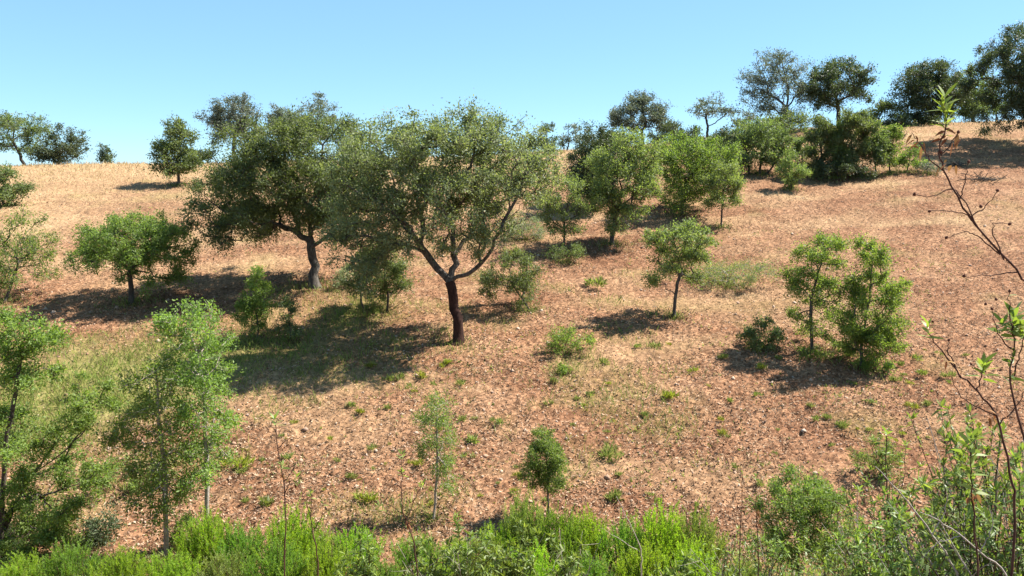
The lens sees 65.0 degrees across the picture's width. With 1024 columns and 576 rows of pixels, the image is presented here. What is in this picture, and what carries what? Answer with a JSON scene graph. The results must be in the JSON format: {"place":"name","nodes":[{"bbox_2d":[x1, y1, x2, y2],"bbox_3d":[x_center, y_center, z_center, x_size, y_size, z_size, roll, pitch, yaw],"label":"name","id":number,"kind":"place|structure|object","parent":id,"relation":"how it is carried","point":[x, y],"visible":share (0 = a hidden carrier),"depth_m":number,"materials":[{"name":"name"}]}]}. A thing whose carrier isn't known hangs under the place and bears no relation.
{"place":"outdoors","nodes":[
{"label":"outdoors","id":0,"kind":"place"},
{"bbox_2d":[0,118,1023,575],"bbox_3d":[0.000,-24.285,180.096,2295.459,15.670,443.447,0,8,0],"label":"hillside","id":1,"kind":"structure","parent":0,"point":[98,206],"depth_m":30.68,"materials":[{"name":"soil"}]},
{"bbox_2d":[0,161,40,206],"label":"bush","id":2,"kind":"object","parent":1,"relation":"on","point":[8,192],"visible":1,"depth_m":54.65,"materials":[{"name":"green plant"}]},
{"bbox_2d":[0,397,46,447],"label":"bush","id":3,"kind":"object","parent":1,"relation":"on","point":[24,431],"visible":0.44,"depth_m":24.10,"materials":[{"name":"green plant"}]},
{"bbox_2d":[0,110,58,165],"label":"skyline oak","id":4,"kind":"object","parent":1,"relation":"on","point":[8,120],"visible":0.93,"depth_m":78.31,"materials":[{"name":"green plant"}]},
{"bbox_2d":[0,547,59,575],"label":"heath bush","id":5,"kind":"object","parent":1,"relation":"on","point":[16,569],"visible":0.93,"depth_m":15.53,"materials":[{"name":"plant"}]},
{"bbox_2d":[0,204,64,300],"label":"young oak","id":6,"kind":"object","parent":1,"relation":"on","point":[17,252],"visible":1,"depth_m":36.52,"materials":[{"name":"green plant"}]},
{"bbox_2d":[0,305,77,557],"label":"ravine oak","id":7,"kind":"object","parent":1,"relation":"on","point":[16,374],"visible":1,"depth_m":17.74,"materials":[{"name":"green plant"}]},
{"bbox_2d":[1,522,92,562],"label":"bush","id":8,"kind":"object","parent":1,"relation":"on","point":[70,537],"visible":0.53,"depth_m":18.30,"materials":[{"name":"green plant"}]},
{"bbox_2d":[26,122,92,164],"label":"skyline oak","id":9,"kind":"object","parent":1,"relation":"on","point":[67,150],"visible":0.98,"depth_m":77.28,"materials":[{"name":"green plant"}]},
{"bbox_2d":[0,376,133,562],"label":"leaning oak","id":10,"kind":"object","parent":1,"relation":"on","point":[22,478],"visible":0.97,"depth_m":18.39,"materials":[{"name":"green plant"}]},
{"bbox_2d":[37,537,107,575],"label":"heath bush","id":11,"kind":"object","parent":1,"relation":"on","point":[68,564],"visible":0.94,"depth_m":15.45,"materials":[{"name":"plant"}]},
{"bbox_2d":[72,497,125,549],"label":"bush","id":12,"kind":"object","parent":1,"relation":"on","point":[92,526],"visible":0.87,"depth_m":19.18,"materials":[{"name":"green plant"}]},
{"bbox_2d":[78,543,151,575],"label":"heath bush","id":13,"kind":"object","parent":1,"relation":"on","point":[124,565],"visible":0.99,"depth_m":15.05,"materials":[{"name":"plant"}]},
{"bbox_2d":[77,447,177,495],"bbox_3d":[-10.470,4.975,21.959,2.453,1.205,2.091,0,8,0],"label":"bush","id":14,"kind":"object","parent":1,"relation":"on","point":[131,485],"visible":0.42,"depth_m":21.62,"materials":[{"name":"green plant"}]},
{"bbox_2d":[54,206,204,304],"bbox_3d":[-16.982,-1.427,36.278,6.229,4.448,5.756,0,8,0],"label":"holm oak","id":15,"kind":"object","parent":1,"relation":"on","point":[126,253],"visible":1,"depth_m":35.20,"materials":[{"name":"green plant"}]},
{"bbox_2d":[88,341,214,561],"bbox_3d":[-7.926,3.735,17.884,2.604,5.284,2.262,0,8,0],"label":"ravine oak","id":16,"kind":"object","parent":1,"relation":"on","point":[162,478],"visible":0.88,"depth_m":17.49,"materials":[{"name":"green plant"}]},
{"bbox_2d":[140,547,206,575],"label":"heath bush","id":17,"kind":"object","parent":1,"relation":"on","point":[171,568],"visible":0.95,"depth_m":15.50,"materials":[{"name":"plant"}]},
{"bbox_2d":[142,114,205,184],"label":"holm oak","id":18,"kind":"object","parent":1,"relation":"on","point":[166,149],"visible":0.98,"depth_m":62.38,"materials":[{"name":"green plant"}]},
{"bbox_2d":[143,295,247,556],"bbox_3d":[-7.027,3.259,18.011,2.043,6.241,2.549,0,8,0],"label":"ravine oak","id":19,"kind":"object","parent":1,"relation":"on","point":[211,343],"visible":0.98,"depth_m":17.61,"materials":[{"name":"green plant"}]},
{"bbox_2d":[168,501,237,574],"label":"heath bush","id":20,"kind":"object","parent":1,"relation":"on","point":[207,531],"visible":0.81,"depth_m":17.37,"materials":[{"name":"plant"}]},
{"bbox_2d":[196,543,259,575],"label":"heath bush","id":21,"kind":"object","parent":1,"relation":"on","point":[232,569],"visible":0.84,"depth_m":14.87,"materials":[{"name":"plant"}]},
{"bbox_2d":[192,90,265,155],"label":"skyline oak","id":22,"kind":"object","parent":1,"relation":"on","point":[219,114],"visible":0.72,"depth_m":80.37,"materials":[{"name":"green plant"}]},
{"bbox_2d":[211,517,266,571],"bbox_3d":[-5.855,5.596,17.357,1.241,1.376,1.219,7,11,42],"label":"heath bush","id":23,"kind":"object","parent":1,"relation":"on","point":[242,538],"visible":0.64,"depth_m":17.30,"materials":[{"name":"plant"}]},
{"bbox_2d":[228,265,283,339],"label":"sapling","id":24,"kind":"object","parent":1,"relation":"on","point":[249,307],"visible":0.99,"depth_m":31.05,"materials":[{"name":"green plant"}]},
{"bbox_2d":[238,525,309,575],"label":"heath bush","id":25,"kind":"object","parent":1,"relation":"on","point":[274,566],"visible":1,"depth_m":14.57,"materials":[{"name":"plant"}]},
{"bbox_2d":[169,105,392,288],"bbox_3d":[-10.485,-4.204,37.807,9.616,8.652,8.384,0,8,0],"label":"cork oak","id":26,"kind":"object","parent":1,"relation":"on","point":[252,214],"visible":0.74,"depth_m":35.74,"materials":[{"name":"green plant"}]},
{"bbox_2d":[274,292,304,338],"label":"sapling","id":27,"kind":"object","parent":1,"relation":"on","point":[289,305],"visible":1,"depth_m":31.33,"materials":[{"name":"green plant"}]},
{"bbox_2d":[250,492,332,575],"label":"heath bush","id":28,"kind":"object","parent":1,"relation":"on","point":[302,541],"visible":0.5,"depth_m":16.80,"materials":[{"name":"plant"}]},
{"bbox_2d":[262,90,342,158],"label":"skyline oak","id":29,"kind":"object","parent":1,"relation":"on","point":[279,112],"visible":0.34,"depth_m":81.18,"materials":[{"name":"green plant"}]},
{"bbox_2d":[299,535,358,575],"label":"heath bush","id":30,"kind":"object","parent":1,"relation":"on","point":[327,567],"visible":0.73,"depth_m":14.79,"materials":[{"name":"plant"}]},
{"bbox_2d":[0,265,703,525],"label":"meadow grass","id":31,"kind":"structure","parent":1,"relation":"on","point":[128,355],"depth_m":29.24,"materials":[{"name":"plant"}]},
{"bbox_2d":[333,529,384,575],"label":"rockrose","id":32,"kind":"object","parent":1,"relation":"on","point":[361,568],"visible":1,"depth_m":11.65,"materials":[{"name":"green plant"}]},
{"bbox_2d":[333,519,388,570],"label":"heath bush","id":33,"kind":"object","parent":1,"relation":"on","point":[344,541],"visible":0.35,"depth_m":17.29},
{"bbox_2d":[338,227,420,312],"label":"holm oak","id":34,"kind":"object","parent":1,"relation":"on","point":[396,272],"visible":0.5,"depth_m":33.83,"materials":[{"name":"green plant"}]},
{"bbox_2d":[390,526,447,575],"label":"heath bush","id":35,"kind":"object","parent":1,"relation":"on","point":[408,557],"visible":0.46,"depth_m":17.27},
{"bbox_2d":[397,533,463,575],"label":"rockrose","id":36,"kind":"object","parent":1,"relation":"on","point":[432,568],"visible":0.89,"depth_m":11.61,"materials":[{"name":"green plant"}]},
{"bbox_2d":[409,388,467,518],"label":"sapling","id":37,"kind":"object","parent":1,"relation":"on","point":[442,421],"visible":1,"depth_m":20.03,"materials":[{"name":"green plant"}]},
{"bbox_2d":[304,93,575,345],"bbox_3d":[-2.596,-2.532,30.997,10.162,9.990,7.200,0,8,0],"label":"cork oak","id":38,"kind":"object","parent":1,"relation":"on","point":[408,147],"visible":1,"depth_m":29.45,"materials":[{"name":"green plant"}]},
{"bbox_2d":[428,512,503,575],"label":"rockrose","id":39,"kind":"object","parent":1,"relation":"on","point":[458,568],"visible":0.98,"depth_m":11.33,"materials":[{"name":"green plant"}]},
{"bbox_2d":[0,161,941,575],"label":"rough grass","id":40,"kind":"structure","parent":1,"relation":"on","point":[136,299],"depth_m":33.51,"materials":[{"name":"plant"}]},
{"bbox_2d":[455,530,515,575],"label":"shrub","id":41,"kind":"object","parent":1,"relation":"on","point":[482,553],"visible":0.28,"depth_m":14.79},
{"bbox_2d":[475,517,545,575],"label":"rockrose","id":42,"kind":"object","parent":1,"relation":"on","point":[517,569],"visible":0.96,"depth_m":11.67,"materials":[{"name":"green plant"}]},
{"bbox_2d":[0,531,1020,575],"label":"undergrowth","id":43,"kind":"object","parent":1,"relation":"on","point":[413,570],"visible":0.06,"depth_m":17.93,"materials":[{"name":"green plant"}]},
{"bbox_2d":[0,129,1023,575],"bbox_3d":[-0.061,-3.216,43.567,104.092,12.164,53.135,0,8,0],"label":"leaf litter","id":44,"kind":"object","parent":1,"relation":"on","point":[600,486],"visible":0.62,"depth_m":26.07,"materials":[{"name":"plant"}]},
{"bbox_2d":[0,213,1023,543],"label":"ground cover","id":45,"kind":"object","parent":1,"relation":"on","point":[522,381],"visible":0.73,"depth_m":27.27,"materials":[{"name":"green plant"}]},
{"bbox_2d":[474,241,553,317],"bbox_3d":[0.037,-0.448,34.742,3.479,3.162,3.084,0,8,0],"label":"bush","id":46,"kind":"object","parent":1,"relation":"on","point":[516,282],"visible":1,"depth_m":34.21,"materials":[{"name":"green plant"}]},
{"bbox_2d":[5,170,1023,557],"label":"stones","id":47,"kind":"object","parent":1,"relation":"on","point":[607,476],"visible":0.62,"depth_m":25.91,"materials":[{"name":"stone"}]},
{"bbox_2d":[497,210,547,244],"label":"bush","id":48,"kind":"object","parent":1,"relation":"on","point":[528,227],"visible":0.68,"depth_m":45.67,"materials":[{"name":"green plant"}]},
{"bbox_2d":[499,478,551,561],"bbox_3d":[0.323,5.265,17.819,1.229,2.091,1.208,1,8,6],"label":"heath bush","id":49,"kind":"object","parent":1,"relation":"on","point":[532,520],"visible":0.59,"depth_m":17.68,"materials":[{"name":"plant"}]},
{"bbox_2d":[507,536,562,575],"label":"heath bush","id":50,"kind":"object","parent":1,"relation":"on","point":[537,567],"visible":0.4,"depth_m":14.87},
{"bbox_2d":[516,424,574,517],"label":"sapling","id":51,"kind":"object","parent":1,"relation":"on","point":[546,445],"visible":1,"depth_m":19.86,"materials":[{"name":"green plant"}]},
{"bbox_2d":[531,499,587,574],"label":"heath bush","id":52,"kind":"object","parent":1,"relation":"on","point":[566,531],"visible":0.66,"depth_m":17.45,"materials":[{"name":"plant"}]},
{"bbox_2d":[532,167,595,246],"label":"young oak","id":53,"kind":"object","parent":1,"relation":"on","point":[577,199],"visible":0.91,"depth_m":42.55,"materials":[{"name":"green plant"}]},
{"bbox_2d":[542,242,586,262],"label":"bush","id":54,"kind":"object","parent":1,"relation":"on","point":[575,252],"visible":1,"depth_m":41.27,"materials":[{"name":"green plant"}]},
{"bbox_2d":[545,321,599,355],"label":"bush","id":55,"kind":"object","parent":1,"relation":"on","point":[565,334],"visible":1,"depth_m":30.43,"materials":[{"name":"green plant"}]},
{"bbox_2d":[543,528,602,575],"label":"rockrose","id":56,"kind":"object","parent":1,"relation":"on","point":[566,569],"visible":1,"depth_m":11.73,"materials":[{"name":"green plant"}]},
{"bbox_2d":[554,543,616,575],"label":"shrub","id":57,"kind":"object","parent":1,"relation":"on","point":[596,570],"visible":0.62,"depth_m":14.92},
{"bbox_2d":[566,502,610,564],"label":"heath bush","id":58,"kind":"object","parent":1,"relation":"on","point":[591,536],"visible":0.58,"depth_m":17.79,"materials":[{"name":"plant"}]},
{"bbox_2d":[562,118,635,210],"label":"holm oak","id":59,"kind":"object","parent":1,"relation":"on","point":[603,140],"visible":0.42,"depth_m":51.68,"materials":[{"name":"green plant"}]},
{"bbox_2d":[577,124,667,244],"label":"young oak","id":60,"kind":"object","parent":1,"relation":"on","point":[627,162],"visible":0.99,"depth_m":43.44,"materials":[{"name":"green plant"}]},
{"bbox_2d":[596,507,649,573],"bbox_3d":[2.481,5.570,17.547,1.257,1.464,1.279,2,8,17],"label":"heath bush","id":61,"kind":"object","parent":1,"relation":"on","point":[624,533],"visible":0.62,"depth_m":17.47,"materials":[{"name":"plant"}]},
{"bbox_2d":[607,535,673,575],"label":"heath bush","id":62,"kind":"object","parent":1,"relation":"on","point":[634,564],"visible":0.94,"depth_m":14.79,"materials":[{"name":"plant"}]},
{"bbox_2d":[603,88,678,142],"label":"skyline oak","id":63,"kind":"object","parent":1,"relation":"on","point":[636,105],"visible":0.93,"depth_m":81.57,"materials":[{"name":"green plant"}]},
{"bbox_2d":[629,496,687,573],"bbox_3d":[3.185,5.392,17.434,1.289,1.815,1.256,2,8,12],"label":"heath bush","id":64,"kind":"object","parent":1,"relation":"on","point":[660,534],"visible":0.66,"depth_m":17.22,"materials":[{"name":"plant"}]},
{"bbox_2d":[646,119,703,143],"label":"bush","id":65,"kind":"object","parent":1,"relation":"on","point":[669,127],"visible":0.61,"depth_m":76.10,"materials":[{"name":"green plant"}]},
{"bbox_2d":[653,549,700,575],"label":"rockrose","id":66,"kind":"object","parent":1,"relation":"on","point":[678,570],"visible":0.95,"depth_m":9.82,"materials":[{"name":"green plant"}]},
{"bbox_2d":[636,216,721,316],"bbox_3d":[6.917,-0.842,33.755,3.503,4.497,3.308,0,8,0],"label":"young oak","id":67,"kind":"object","parent":1,"relation":"on","point":[690,251],"visible":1,"depth_m":33.23,"materials":[{"name":"green plant"}]},
{"bbox_2d":[662,531,721,575],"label":"heath bush","id":68,"kind":"object","parent":1,"relation":"on","point":[699,553],"visible":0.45,"depth_m":14.55,"materials":[{"name":"plant"}]},
{"bbox_2d":[647,125,747,216],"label":"young oak","id":69,"kind":"object","parent":1,"relation":"on","point":[689,151],"visible":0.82,"depth_m":48.81,"materials":[{"name":"green plant"}]},
{"bbox_2d":[671,495,733,565],"bbox_3d":[4.041,5.384,17.296,1.301,1.830,1.279,6,10,38],"label":"heath bush","id":70,"kind":"object","parent":1,"relation":"on","point":[696,527],"visible":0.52,"depth_m":17.18,"materials":[{"name":"plant"}]},
{"bbox_2d":[684,90,744,136],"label":"skyline oak","id":71,"kind":"object","parent":1,"relation":"on","point":[722,111],"visible":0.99,"depth_m":80.95,"materials":[{"name":"green plant"}]},
{"bbox_2d":[681,525,750,575],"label":"rockrose","id":72,"kind":"object","parent":1,"relation":"on","point":[706,569],"visible":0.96,"depth_m":9.18,"materials":[{"name":"green plant"}]},
{"bbox_2d":[698,157,747,225],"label":"young oak","id":73,"kind":"object","parent":1,"relation":"on","point":[735,185],"visible":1,"depth_m":46.53,"materials":[{"name":"green plant"}]},
{"bbox_2d":[683,253,785,290],"bbox_3d":[10.502,-0.747,38.095,5.101,2.091,4.071,0,8,0],"label":"bush","id":74,"kind":"object","parent":1,"relation":"on","point":[716,273],"visible":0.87,"depth_m":37.56,"materials":[{"name":"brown plant"}]},
{"bbox_2d":[724,114,801,174],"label":"holm oak","id":75,"kind":"object","parent":1,"relation":"on","point":[767,140],"visible":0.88,"depth_m":58.68,"materials":[{"name":"green plant"}]},
{"bbox_2d":[735,311,790,352],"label":"bush","id":76,"kind":"object","parent":1,"relation":"on","point":[774,335],"visible":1,"depth_m":30.41,"materials":[{"name":"green plant"}]},
{"bbox_2d":[734,46,814,117],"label":"skyline oak","id":77,"kind":"object","parent":1,"relation":"on","point":[766,100],"visible":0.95,"depth_m":77.45,"materials":[{"name":"green plant"}]},
{"bbox_2d":[744,520,813,575],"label":"rockrose","id":78,"kind":"object","parent":1,"relation":"on","point":[778,556],"visible":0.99,"depth_m":8.43,"materials":[{"name":"green plant"}]},
{"bbox_2d":[757,106,812,134],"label":"bush","id":79,"kind":"object","parent":1,"relation":"on","point":[794,121],"visible":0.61,"depth_m":73.91,"materials":[{"name":"green plant"}]},
{"bbox_2d":[773,146,814,188],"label":"bush","id":80,"kind":"object","parent":1,"relation":"on","point":[800,170],"visible":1,"depth_m":54.60,"materials":[{"name":"green plant"}]},
{"bbox_2d":[736,459,865,574],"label":"bush","id":81,"kind":"object","parent":1,"relation":"on","point":[800,501],"visible":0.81,"depth_m":15.53,"materials":[{"name":"green plant"}]},
{"bbox_2d":[774,228,853,352],"bbox_3d":[11.325,0.145,30.086,2.726,4.853,2.814,0,8,0],"label":"young oak","id":82,"kind":"object","parent":1,"relation":"on","point":[794,282],"visible":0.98,"depth_m":29.70,"materials":[{"name":"green plant"}]},
{"bbox_2d":[800,112,848,179],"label":"holm oak","id":83,"kind":"object","parent":1,"relation":"on","point":[820,135],"visible":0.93,"depth_m":57.95,"materials":[{"name":"green plant"}]},
{"bbox_2d":[794,492,875,575],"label":"rockrose","id":84,"kind":"object","parent":1,"relation":"on","point":[836,518],"visible":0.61,"depth_m":7.47,"materials":[{"name":"green plant"}]},
{"bbox_2d":[793,52,880,122],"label":"skyline oak","id":85,"kind":"object","parent":1,"relation":"on","point":[829,76],"visible":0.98,"depth_m":77.16,"materials":[{"name":"green plant"}]},
{"bbox_2d":[806,157,878,179],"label":"bush","id":86,"kind":"object","parent":1,"relation":"on","point":[844,169],"visible":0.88,"depth_m":57.05,"materials":[{"name":"green plant"}]},
{"bbox_2d":[831,105,889,174],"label":"holm oak","id":87,"kind":"object","parent":1,"relation":"on","point":[856,121],"visible":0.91,"depth_m":57.40,"materials":[{"name":"green plant"}]},
{"bbox_2d":[830,231,916,367],"bbox_3d":[12.862,0.514,28.839,2.796,5.044,2.883,2,8,17],"label":"young oak","id":88,"kind":"object","parent":1,"relation":"on","point":[861,334],"visible":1,"depth_m":28.39,"materials":[{"name":"green plant"}]},
{"bbox_2d":[858,117,892,174],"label":"young oak","id":89,"kind":"object","parent":1,"relation":"on","point":[876,138],"visible":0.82,"depth_m":57.40,"materials":[{"name":"green plant"}]},
{"bbox_2d":[845,431,907,477],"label":"bush","id":90,"kind":"object","parent":1,"relation":"on","point":[895,459],"visible":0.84,"depth_m":22.16,"materials":[{"name":"green plant"}]},
{"bbox_2d":[820,515,940,575],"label":"rockrose","id":91,"kind":"object","parent":1,"relation":"on","point":[860,550],"visible":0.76,"depth_m":5.61,"materials":[{"name":"green plant"}]},
{"bbox_2d":[808,461,958,575],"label":"rockrose","id":92,"kind":"object","parent":1,"relation":"on","point":[887,539],"visible":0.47,"depth_m":6.43,"materials":[{"name":"green plant"}]},
{"bbox_2d":[863,96,907,121],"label":"bush","id":93,"kind":"object","parent":1,"relation":"on","point":[885,105],"visible":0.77,"depth_m":79.70,"materials":[{"name":"green plant"}]},
{"bbox_2d":[878,123,910,172],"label":"holm oak","id":94,"kind":"object","parent":1,"relation":"on","point":[895,132],"visible":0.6,"depth_m":57.99,"materials":[{"name":"green plant"}]},
{"bbox_2d":[890,142,927,172],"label":"bush","id":95,"kind":"object","parent":1,"relation":"on","point":[905,155],"visible":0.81,"depth_m":58.45,"materials":[{"name":"green plant"}]},
{"bbox_2d":[867,512,971,575],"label":"rockrose","id":96,"kind":"object","parent":1,"relation":"on","point":[908,572],"visible":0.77,"depth_m":4.79,"materials":[{"name":"green plant"}]},
{"bbox_2d":[854,476,987,575],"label":"rockrose","id":97,"kind":"object","parent":1,"relation":"on","point":[902,509],"visible":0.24,"depth_m":5.87,"materials":[{"name":"green plant"}]},
{"bbox_2d":[884,56,980,124],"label":"skyline oak","id":98,"kind":"object","parent":1,"relation":"on","point":[918,95],"visible":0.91,"depth_m":78.93,"materials":[{"name":"green plant"}]},
{"bbox_2d":[880,460,1022,575],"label":"rockrose","id":99,"kind":"object","parent":1,"relation":"on","point":[922,516],"visible":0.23,"depth_m":5.21,"materials":[{"name":"green plant"}]},
{"bbox_2d":[903,82,1023,280],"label":"branch","id":100,"kind":"object","parent":1,"relation":"on","point":[944,108],"visible":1,"depth_m":2.57,"materials":[{"name":"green plant"}]},
{"bbox_2d":[905,398,1023,575],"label":"rockrose","id":101,"kind":"object","parent":1,"relation":"on","point":[943,461],"visible":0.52,"depth_m":4.89,"materials":[{"name":"green plant"}]},
{"bbox_2d":[912,419,1023,575],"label":"rockrose","id":102,"kind":"object","parent":1,"relation":"on","point":[1015,457],"visible":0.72,"depth_m":4.30,"materials":[{"name":"green plant"}]},
{"bbox_2d":[912,490,1023,575],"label":"rockrose","id":103,"kind":"object","parent":1,"relation":"on","point":[950,551],"visible":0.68,"depth_m":4.33,"materials":[{"name":"green plant"}]},
{"bbox_2d":[951,426,988,575],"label":"rockrose","id":104,"kind":"object","parent":1,"relation":"on","point":[969,471],"visible":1,"depth_m":3.13,"materials":[{"name":"green plant"}]},
{"bbox_2d":[920,315,1023,575],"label":"rockrose","id":105,"kind":"object","parent":1,"relation":"on","point":[983,361],"visible":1,"depth_m":3.09,"materials":[{"name":"green plant"}]},
{"bbox_2d":[950,60,999,121],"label":"skyline oak","id":106,"kind":"object","parent":1,"relation":"on","point":[965,112],"visible":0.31,"depth_m":85.53,"materials":[{"name":"green plant"}]},
{"bbox_2d":[957,20,1023,138],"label":"skyline oak","id":107,"kind":"object","parent":1,"relation":"on","point":[1011,70],"visible":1,"depth_m":67.17,"materials":[{"name":"green plant"}]},
{"bbox_2d":[984,289,1023,440],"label":"rockrose","id":108,"kind":"object","parent":1,"relation":"on","point":[1014,330],"visible":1,"depth_m":2.85,"materials":[{"name":"green plant"}]},
{"bbox_2d":[0,0,1023,165],"label":"sky","id":109,"kind":"structure","parent":0,"point":[110,69],"materials":[{"name":"blue"}]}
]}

